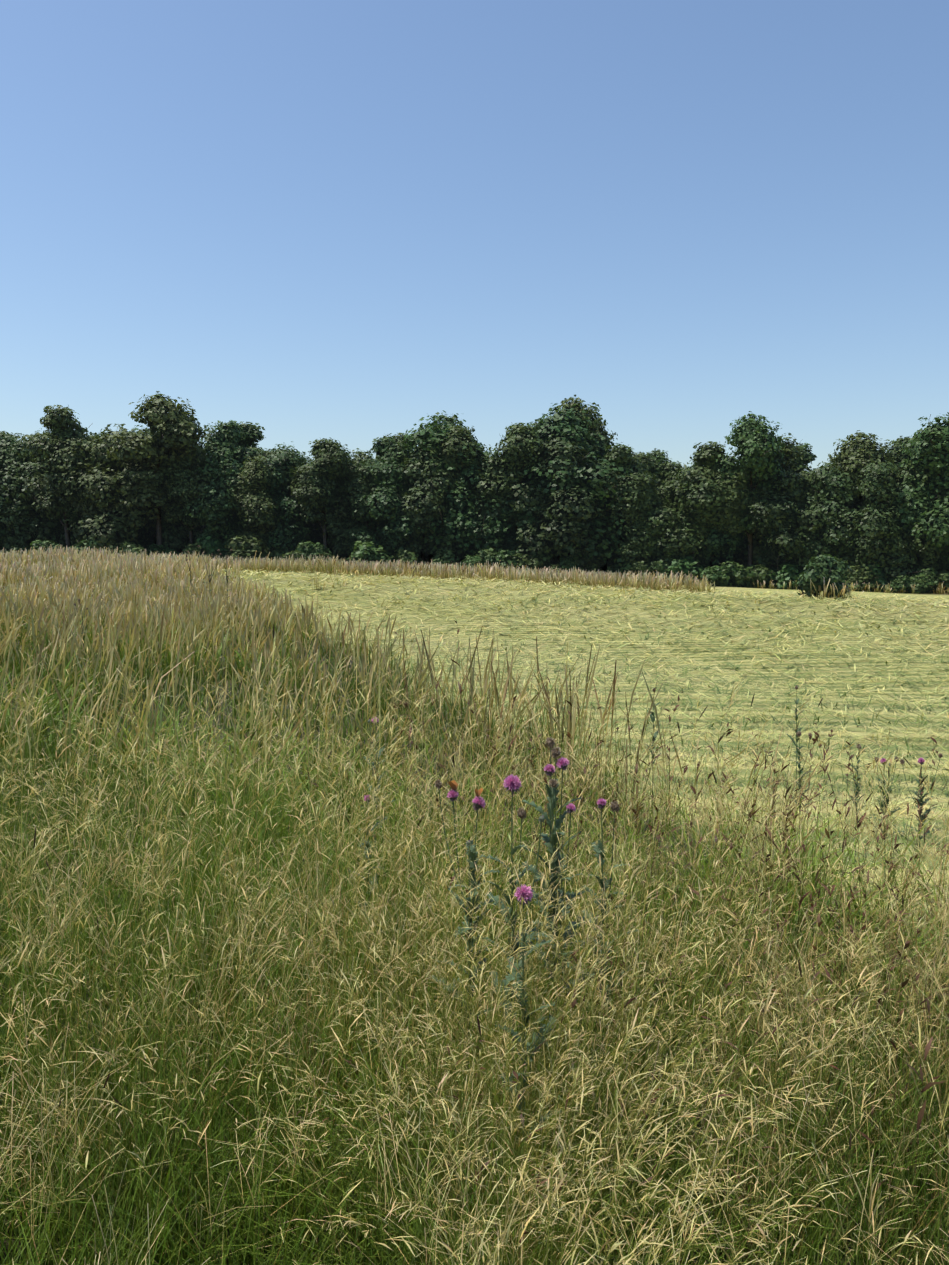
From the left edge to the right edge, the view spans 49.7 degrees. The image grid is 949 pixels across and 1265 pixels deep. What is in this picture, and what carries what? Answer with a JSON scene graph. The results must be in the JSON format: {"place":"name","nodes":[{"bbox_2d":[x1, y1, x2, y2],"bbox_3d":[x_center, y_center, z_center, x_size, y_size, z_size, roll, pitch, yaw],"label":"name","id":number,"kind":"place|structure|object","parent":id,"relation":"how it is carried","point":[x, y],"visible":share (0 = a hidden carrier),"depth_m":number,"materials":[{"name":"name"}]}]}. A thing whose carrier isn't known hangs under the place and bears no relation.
{"place":"outdoors","nodes":[
{"label":"outdoors","id":0,"kind":"place"},
{"bbox_2d":[0,561,948,1264],"bbox_3d":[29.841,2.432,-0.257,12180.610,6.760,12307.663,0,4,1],"label":"meadow ground","id":1,"kind":"structure","parent":0,"point":[694,655],"depth_m":18.11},
{"bbox_2d":[0,468,43,550],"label":"tree","id":2,"kind":"object","parent":1,"relation":"on","point":[12,538],"visible":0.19,"depth_m":157.59,"materials":[{"name":"green plant"}]},
{"bbox_2d":[0,439,53,542],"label":"tree","id":3,"kind":"object","parent":1,"relation":"on","point":[29,468],"visible":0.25,"depth_m":157.40,"materials":[{"name":"green plant"}]},
{"bbox_2d":[0,431,54,549],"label":"tree","id":4,"kind":"object","parent":1,"relation":"on","point":[8,476],"visible":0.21,"depth_m":157.75,"materials":[{"name":"green plant"}]},
{"bbox_2d":[0,431,72,541],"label":"tree","id":5,"kind":"object","parent":1,"relation":"on","point":[48,526],"visible":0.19,"depth_m":156.82,"materials":[{"name":"green plant"}]},
{"bbox_2d":[30,540,67,552],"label":"shrub","id":6,"kind":"object","parent":1,"relation":"on","point":[46,544],"visible":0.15,"depth_m":152.82,"materials":[{"name":"green plant"}]},
{"bbox_2d":[16,405,108,551],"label":"tree","id":7,"kind":"object","parent":1,"relation":"on","point":[59,444],"visible":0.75,"depth_m":152.87,"materials":[{"name":"green plant"}]},
{"bbox_2d":[43,473,87,546],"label":"tree","id":8,"kind":"object","parent":1,"relation":"on","point":[60,540],"visible":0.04,"depth_m":158.55,"materials":[{"name":"green plant"}]},
{"bbox_2d":[53,445,108,528],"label":"tree","id":9,"kind":"object","parent":1,"relation":"on","point":[73,518],"visible":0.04,"depth_m":154.68,"materials":[{"name":"green plant"}]},
{"bbox_2d":[55,424,166,550],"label":"tree","id":10,"kind":"object","parent":1,"relation":"on","point":[108,522],"visible":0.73,"depth_m":150.38,"materials":[{"name":"green plant"}]},
{"bbox_2d":[110,542,147,555],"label":"shrub","id":11,"kind":"object","parent":1,"relation":"on","point":[133,548],"visible":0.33,"depth_m":146.98,"materials":[{"name":"green plant"}]},
{"bbox_2d":[125,485,182,550],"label":"tree","id":12,"kind":"object","parent":1,"relation":"on","point":[147,538],"visible":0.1,"depth_m":156.82,"materials":[{"name":"green plant"}]},
{"bbox_2d":[106,391,217,546],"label":"tree","id":13,"kind":"object","parent":1,"relation":"on","point":[171,423],"visible":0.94,"depth_m":148.21,"materials":[{"name":"green plant"}]},
{"bbox_2d":[145,466,217,552],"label":"tree","id":14,"kind":"object","parent":1,"relation":"on","point":[174,535],"visible":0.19,"depth_m":153.51,"materials":[{"name":"green plant"}]},
{"bbox_2d":[159,443,212,543],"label":"tree","id":15,"kind":"object","parent":1,"relation":"on","point":[181,472],"visible":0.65,"depth_m":150.54,"materials":[{"name":"green plant"}]},
{"bbox_2d":[181,542,207,557],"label":"shrub","id":16,"kind":"object","parent":1,"relation":"on","point":[190,548],"visible":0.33,"depth_m":147.82,"materials":[{"name":"green plant"}]},
{"bbox_2d":[195,536,232,558],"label":"shrub","id":17,"kind":"object","parent":1,"relation":"on","point":[213,549],"visible":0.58,"depth_m":149.49,"materials":[{"name":"green plant"}]},
{"bbox_2d":[181,447,252,548],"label":"tree","id":18,"kind":"object","parent":1,"relation":"on","point":[210,510],"visible":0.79,"depth_m":149.91,"materials":[{"name":"green plant"}]},
{"bbox_2d":[213,458,245,539],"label":"tree","id":19,"kind":"object","parent":1,"relation":"on","point":[237,519],"visible":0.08,"depth_m":153.04,"materials":[{"name":"green plant"}]},
{"bbox_2d":[198,420,262,468],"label":"tree","id":20,"kind":"object","parent":1,"relation":"on","point":[228,435],"visible":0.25,"depth_m":157.69,"materials":[{"name":"green plant"}]},
{"bbox_2d":[225,535,269,566],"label":"shrub","id":21,"kind":"object","parent":1,"relation":"on","point":[242,547],"visible":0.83,"depth_m":146.85,"materials":[{"name":"green plant"}]},
{"bbox_2d":[232,421,268,456],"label":"tree","id":22,"kind":"object","parent":1,"relation":"on","point":[254,435],"visible":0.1,"depth_m":164.85,"materials":[{"name":"green plant"}]},
{"bbox_2d":[224,456,287,550],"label":"tree","id":23,"kind":"object","parent":1,"relation":"on","point":[253,471],"visible":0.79,"depth_m":150.07,"materials":[{"name":"green plant"}]},
{"bbox_2d":[235,448,313,552],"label":"tree","id":24,"kind":"object","parent":1,"relation":"on","point":[283,463],"visible":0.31,"depth_m":154.36,"materials":[{"name":"green plant"}]},
{"bbox_2d":[243,467,312,550],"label":"tree","id":25,"kind":"object","parent":1,"relation":"on","point":[290,513],"visible":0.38,"depth_m":152.62,"materials":[{"name":"green plant"}]},
{"bbox_2d":[251,441,322,550],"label":"tree","id":26,"kind":"object","parent":1,"relation":"on","point":[315,534],"visible":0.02,"depth_m":160.38,"materials":[{"name":"green plant"}]},
{"bbox_2d":[295,541,331,560],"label":"shrub","id":27,"kind":"object","parent":1,"relation":"on","point":[307,549],"visible":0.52,"depth_m":149.01,"materials":[{"name":"green plant"}]},
{"bbox_2d":[289,437,355,548],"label":"tree","id":28,"kind":"object","parent":1,"relation":"on","point":[330,461],"visible":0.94,"depth_m":152.44,"materials":[{"name":"green plant"}]},
{"bbox_2d":[295,449,365,549],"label":"tree","id":29,"kind":"object","parent":1,"relation":"on","point":[341,484],"visible":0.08,"depth_m":155.84,"materials":[{"name":"green plant"}]},
{"bbox_2d":[314,459,381,557],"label":"tree","id":30,"kind":"object","parent":1,"relation":"on","point":[339,542],"visible":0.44,"depth_m":154.64,"materials":[{"name":"green plant"}]},
{"bbox_2d":[348,795,385,1022],"bbox_3d":[-0.379,1.074,3.781,0.133,0.944,0.201,-4,6,-42],"label":"thistle","id":31,"kind":"object","parent":1,"relation":"on","point":[372,829],"visible":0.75,"depth_m":3.78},
{"bbox_2d":[337,463,396,555],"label":"tree","id":32,"kind":"object","parent":1,"relation":"on","point":[366,471],"visible":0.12,"depth_m":154.24,"materials":[{"name":"green plant"}]},
{"bbox_2d":[346,541,390,563],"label":"shrub","id":33,"kind":"object","parent":1,"relation":"on","point":[365,551],"visible":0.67,"depth_m":147.26,"materials":[{"name":"green plant"}]},
{"bbox_2d":[359,717,397,886],"bbox_3d":[-0.436,0.942,4.511,0.191,1.134,0.192,-2,5,-20],"label":"thistle","id":34,"kind":"object","parent":1,"relation":"on","point":[375,766],"visible":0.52,"depth_m":4.51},
{"bbox_2d":[346,458,424,558],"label":"tree","id":35,"kind":"object","parent":1,"relation":"on","point":[392,534],"visible":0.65,"depth_m":152.68,"materials":[{"name":"green plant"}]},
{"bbox_2d":[367,435,411,495],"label":"tree","id":36,"kind":"object","parent":1,"relation":"on","point":[382,448],"visible":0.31,"depth_m":158.27,"materials":[{"name":"green plant"}]},
{"bbox_2d":[391,549,423,564],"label":"shrub","id":37,"kind":"object","parent":1,"relation":"on","point":[406,555],"visible":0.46,"depth_m":149.92,"materials":[{"name":"green plant"}]},
{"bbox_2d":[386,446,466,563],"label":"tree","id":38,"kind":"object","parent":1,"relation":"on","point":[420,503],"visible":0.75,"depth_m":153.26,"materials":[{"name":"green plant"}]},
{"bbox_2d":[387,415,484,563],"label":"tree","id":39,"kind":"object","parent":1,"relation":"on","point":[428,435],"visible":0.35,"depth_m":154.46,"materials":[{"name":"green plant"}]},
{"bbox_2d":[429,549,459,565],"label":"shrub","id":40,"kind":"object","parent":1,"relation":"on","point":[446,556],"visible":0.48,"depth_m":151.49,"materials":[{"name":"green plant"}]},
{"bbox_2d":[421,425,487,563],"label":"tree","id":41,"kind":"object","parent":1,"relation":"on","point":[458,433],"visible":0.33,"depth_m":154.74,"materials":[{"name":"green plant"}]},
{"bbox_2d":[428,410,492,450],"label":"tree","id":42,"kind":"object","parent":1,"relation":"on","point":[451,421],"depth_m":163.61,"materials":[{"name":"green plant"}]},
{"bbox_2d":[414,433,513,562],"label":"tree","id":43,"kind":"object","parent":1,"relation":"on","point":[480,520],"visible":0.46,"depth_m":154.03,"materials":[{"name":"green plant"}]},
{"bbox_2d":[428,779,505,1115],"bbox_3d":[-0.042,1.015,2.885,0.292,1.174,0.172,3,5,38],"label":"thistle","id":44,"kind":"object","parent":1,"relation":"on","point":[478,804],"visible":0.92,"depth_m":2.87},
{"bbox_2d":[0,544,948,1264],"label":"tall grass","id":45,"kind":"structure","parent":1,"relation":"on","point":[576,1210],"depth_m":2.99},
{"bbox_2d":[454,465,510,560],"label":"tree","id":46,"kind":"object","parent":1,"relation":"on","point":[462,555],"visible":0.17,"depth_m":155.17,"materials":[{"name":"green plant"}]},
{"bbox_2d":[472,548,499,567],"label":"shrub","id":47,"kind":"object","parent":1,"relation":"on","point":[482,554],"visible":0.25,"depth_m":151.17,"materials":[{"name":"green plant"}]},
{"bbox_2d":[467,468,528,553],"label":"tree","id":48,"kind":"object","parent":1,"relation":"on","point":[506,541],"visible":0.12,"depth_m":154.86,"materials":[{"name":"green plant"}]},
{"bbox_2d":[481,549,517,570],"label":"shrub","id":49,"kind":"object","parent":1,"relation":"on","point":[503,557],"visible":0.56,"depth_m":150.81,"materials":[{"name":"green plant"}]},
{"bbox_2d":[468,422,555,548],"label":"tree","id":50,"kind":"object","parent":1,"relation":"on","point":[520,450],"visible":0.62,"depth_m":153.17,"materials":[{"name":"green plant"}]},
{"bbox_2d":[477,774,553,1156],"bbox_3d":[0.104,0.992,2.627,0.196,1.253,0.264,0,4,1],"label":"thistle","id":51,"kind":"object","parent":1,"relation":"on","point":[512,783],"visible":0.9,"depth_m":2.62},
{"bbox_2d":[511,554,544,570],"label":"shrub","id":52,"kind":"object","parent":1,"relation":"on","point":[521,560],"visible":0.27,"depth_m":151.18,"materials":[{"name":"green plant"}]},
{"bbox_2d":[495,885,561,1251],"bbox_3d":[0.124,1.107,2.374,0.155,1.037,0.185,0,4,1],"label":"thistle","id":53,"kind":"object","parent":1,"relation":"on","point":[525,893],"visible":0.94,"depth_m":2.37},
{"bbox_2d":[524,553,559,571],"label":"shrub","id":54,"kind":"object","parent":1,"relation":"on","point":[545,559],"visible":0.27,"depth_m":152.35,"materials":[{"name":"green plant"}]},
{"bbox_2d":[505,434,615,570],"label":"tree","id":55,"kind":"object","parent":1,"relation":"on","point":[551,543],"visible":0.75,"depth_m":151.12,"materials":[{"name":"green plant"}]},
{"bbox_2d":[536,819,584,1047],"bbox_3d":[0.307,1.111,3.500,0.150,0.967,0.154,-3,5,-32],"label":"thistle","id":56,"kind":"object","parent":1,"relation":"on","point":[560,877],"visible":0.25,"depth_m":3.49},
{"bbox_2d":[521,737,606,1123],"bbox_3d":[0.238,0.960,2.954,0.233,1.306,0.262,-3,5,-38],"label":"thistle","id":57,"kind":"object","parent":1,"relation":"on","point":[553,785],"visible":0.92,"depth_m":2.93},
{"bbox_2d":[501,403,631,563],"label":"tree","id":58,"kind":"object","parent":1,"relation":"on","point":[560,427],"visible":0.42,"depth_m":152.43,"materials":[{"name":"green plant"}]},
{"bbox_2d":[557,556,583,572],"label":"shrub","id":59,"kind":"object","parent":1,"relation":"on","point":[568,563],"visible":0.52,"depth_m":151.60,"materials":[{"name":"green plant"}]},
{"bbox_2d":[210,568,948,956],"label":"cut hay","id":60,"kind":"object","parent":1,"relation":"on","point":[770,596],"visible":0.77,"depth_m":26.18},
{"bbox_2d":[555,431,616,561],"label":"tree","id":61,"kind":"object","parent":1,"relation":"on","point":[590,458],"visible":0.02,"depth_m":155.67,"materials":[{"name":"green plant"}]},
{"bbox_2d":[551,395,622,457],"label":"tree","id":62,"kind":"object","parent":1,"relation":"on","point":[598,428],"visible":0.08,"depth_m":161.87,"materials":[{"name":"green plant"}]},
{"bbox_2d":[565,798,638,1091],"bbox_3d":[0.384,1.064,3.118,0.209,1.106,0.215,-2,5,-27],"label":"thistle","id":63,"kind":"object","parent":1,"relation":"on","point":[599,847],"visible":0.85,"depth_m":3.12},
{"bbox_2d":[586,444,664,564],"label":"tree","id":64,"kind":"object","parent":1,"relation":"on","point":[632,488],"visible":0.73,"depth_m":151.88,"materials":[{"name":"green plant"}]},
{"bbox_2d":[628,561,654,576],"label":"shrub","id":65,"kind":"object","parent":1,"relation":"on","point":[639,566],"visible":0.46,"depth_m":149.92,"materials":[{"name":"green plant"}]},
{"bbox_2d":[610,486,679,569],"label":"tree","id":66,"kind":"object","parent":1,"relation":"on","point":[636,547],"visible":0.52,"depth_m":151.21,"materials":[{"name":"green plant"}]},
{"bbox_2d":[632,452,664,496],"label":"tree","id":67,"kind":"object","parent":1,"relation":"on","point":[646,462],"visible":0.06,"depth_m":158.21,"materials":[{"name":"green plant"}]},
{"bbox_2d":[641,448,671,486],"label":"tree","id":68,"kind":"object","parent":1,"relation":"on","point":[657,457],"visible":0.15,"depth_m":160.80,"materials":[{"name":"green plant"}]},
{"bbox_2d":[648,559,673,581],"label":"shrub","id":69,"kind":"object","parent":1,"relation":"on","point":[659,566],"visible":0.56,"depth_m":149.80,"materials":[{"name":"green plant"}]},
{"bbox_2d":[654,461,686,512],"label":"tree","id":70,"kind":"object","parent":1,"relation":"on","point":[668,473],"visible":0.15,"depth_m":157.71,"materials":[{"name":"green plant"}]},
{"bbox_2d":[665,556,702,582],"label":"shrub","id":71,"kind":"object","parent":1,"relation":"on","point":[686,564],"visible":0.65,"depth_m":149.33,"materials":[{"name":"green plant"}]},
{"bbox_2d":[640,462,734,567],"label":"tree","id":72,"kind":"object","parent":1,"relation":"on","point":[681,540],"visible":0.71,"depth_m":151.13,"materials":[{"name":"green plant"}]},
{"bbox_2d":[698,565,725,585],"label":"shrub","id":73,"kind":"object","parent":1,"relation":"on","point":[713,573],"visible":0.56,"depth_m":147.03,"materials":[{"name":"green plant"}]},
{"bbox_2d":[674,441,755,568],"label":"tree","id":74,"kind":"object","parent":1,"relation":"on","point":[736,489],"visible":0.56,"depth_m":151.16,"materials":[{"name":"green plant"}]},
{"bbox_2d":[675,506,754,570],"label":"tree","id":75,"kind":"object","parent":1,"relation":"on","point":[725,547],"visible":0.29,"depth_m":153.17,"materials":[{"name":"green plant"}]},
{"bbox_2d":[709,561,754,586],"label":"shrub","id":76,"kind":"object","parent":1,"relation":"on","point":[735,574],"visible":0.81,"depth_m":147.21,"materials":[{"name":"green plant"}]},
{"bbox_2d":[704,411,788,565],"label":"tree","id":77,"kind":"object","parent":1,"relation":"on","point":[756,443],"visible":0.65,"depth_m":150.15,"materials":[{"name":"green plant"}]},
{"bbox_2d":[733,471,782,565],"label":"tree","id":78,"kind":"object","parent":1,"relation":"on","point":[759,559],"visible":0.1,"depth_m":153.72,"materials":[{"name":"green plant"}]},
{"bbox_2d":[743,564,773,587],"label":"shrub","id":79,"kind":"object","parent":1,"relation":"on","point":[762,573],"visible":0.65,"depth_m":147.96,"materials":[{"name":"green plant"}]},
{"bbox_2d":[736,433,812,567],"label":"tree","id":80,"kind":"object","parent":1,"relation":"on","point":[792,451],"visible":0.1,"depth_m":153.48,"materials":[{"name":"green plant"}]},
{"bbox_2d":[746,469,830,573],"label":"tree","id":81,"kind":"object","parent":1,"relation":"on","point":[794,487],"visible":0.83,"depth_m":148.72,"materials":[{"name":"green plant"}]},
{"bbox_2d":[772,563,804,588],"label":"shrub","id":82,"kind":"object","parent":1,"relation":"on","point":[787,573],"visible":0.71,"depth_m":147.56,"materials":[{"name":"green plant"}]},
{"bbox_2d":[787,685,806,799],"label":"thistle","id":83,"kind":"object","parent":1,"relation":"on","point":[796,717],"visible":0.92,"depth_m":8.98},
{"bbox_2d":[788,731,814,845],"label":"thistle","id":84,"kind":"object","parent":1,"relation":"on","point":[798,733],"visible":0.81,"depth_m":6.56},
{"bbox_2d":[791,443,816,473],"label":"tree","id":85,"kind":"object","parent":1,"relation":"on","point":[806,460],"visible":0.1,"depth_m":160.26,"materials":[{"name":"green plant"}]},
{"bbox_2d":[771,469,840,567],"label":"tree","id":86,"kind":"object","parent":1,"relation":"on","point":[804,473],"visible":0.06,"depth_m":150.55,"materials":[{"name":"green plant"}]},
{"bbox_2d":[773,463,865,571],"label":"tree","id":87,"kind":"object","parent":1,"relation":"on","point":[833,488],"visible":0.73,"depth_m":146.99,"materials":[{"name":"green plant"}]},
{"bbox_2d":[793,554,851,600],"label":"lone bush","id":88,"kind":"object","parent":1,"relation":"on","point":[821,569],"visible":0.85,"depth_m":72.79,"materials":[{"name":"green plant"}]},
{"bbox_2d":[850,744,865,861],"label":"thistle","id":89,"kind":"object","parent":1,"relation":"on","point":[857,785],"visible":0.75,"depth_m":6.83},
{"bbox_2d":[827,430,897,529],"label":"tree","id":90,"kind":"object","parent":1,"relation":"on","point":[856,453],"visible":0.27,"depth_m":148.45,"materials":[{"name":"green plant"}]},
{"bbox_2d":[844,565,880,591],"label":"shrub","id":91,"kind":"object","parent":1,"relation":"on","point":[859,575],"visible":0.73,"depth_m":143.48,"materials":[{"name":"green plant"}]},
{"bbox_2d":[863,563,888,591],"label":"shrub","id":92,"kind":"object","parent":1,"relation":"on","point":[883,581],"visible":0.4,"depth_m":143.90,"materials":[{"name":"green plant"}]},
{"bbox_2d":[835,458,925,583],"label":"tree","id":93,"kind":"object","parent":1,"relation":"on","point":[875,486],"visible":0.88,"depth_m":143.78,"materials":[{"name":"green plant"}]},
{"bbox_2d":[870,756,905,885],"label":"thistle","id":94,"kind":"object","parent":1,"relation":"on","point":[882,760],"visible":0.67,"depth_m":6.01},
{"bbox_2d":[880,436,921,476],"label":"tree","id":95,"kind":"object","parent":1,"relation":"on","point":[896,449],"visible":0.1,"depth_m":151.96,"materials":[{"name":"green plant"}]},
{"bbox_2d":[884,575,919,592],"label":"shrub","id":96,"kind":"object","parent":1,"relation":"on","point":[899,582],"visible":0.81,"depth_m":140.78,"materials":[{"name":"green plant"}]},
{"bbox_2d":[877,459,945,561],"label":"tree","id":97,"kind":"object","parent":1,"relation":"on","point":[923,509],"visible":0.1,"depth_m":143.86,"materials":[{"name":"green plant"}]},
{"bbox_2d":[884,412,948,592],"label":"tree","id":98,"kind":"object","parent":1,"relation":"on","point":[932,450],"visible":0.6,"depth_m":143.90,"materials":[{"name":"green plant"}]},
{"bbox_2d":[885,463,948,574],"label":"tree","id":99,"kind":"object","parent":1,"relation":"on","point":[924,550],"visible":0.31,"depth_m":144.40,"materials":[{"name":"green plant"}]},
{"bbox_2d":[906,574,931,593],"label":"shrub","id":100,"kind":"object","parent":1,"relation":"on","point":[921,587],"visible":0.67,"depth_m":140.54,"materials":[{"name":"green plant"}]},
{"bbox_2d":[899,753,942,896],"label":"thistle","id":101,"kind":"object","parent":1,"relation":"on","point":[921,760],"visible":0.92,"depth_m":6.12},
{"bbox_2d":[915,567,939,592],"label":"shrub","id":102,"kind":"object","parent":1,"relation":"on","point":[928,574],"visible":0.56,"depth_m":141.82,"materials":[{"name":"green plant"}]},
{"bbox_2d":[929,571,948,593],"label":"shrub","id":103,"kind":"object","parent":1,"relation":"on","point":[942,577],"visible":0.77,"depth_m":141.24,"materials":[{"name":"green plant"}]},
{"bbox_2d":[0,0,948,471],"label":"sky","id":104,"kind":"structure","parent":0,"point":[353,223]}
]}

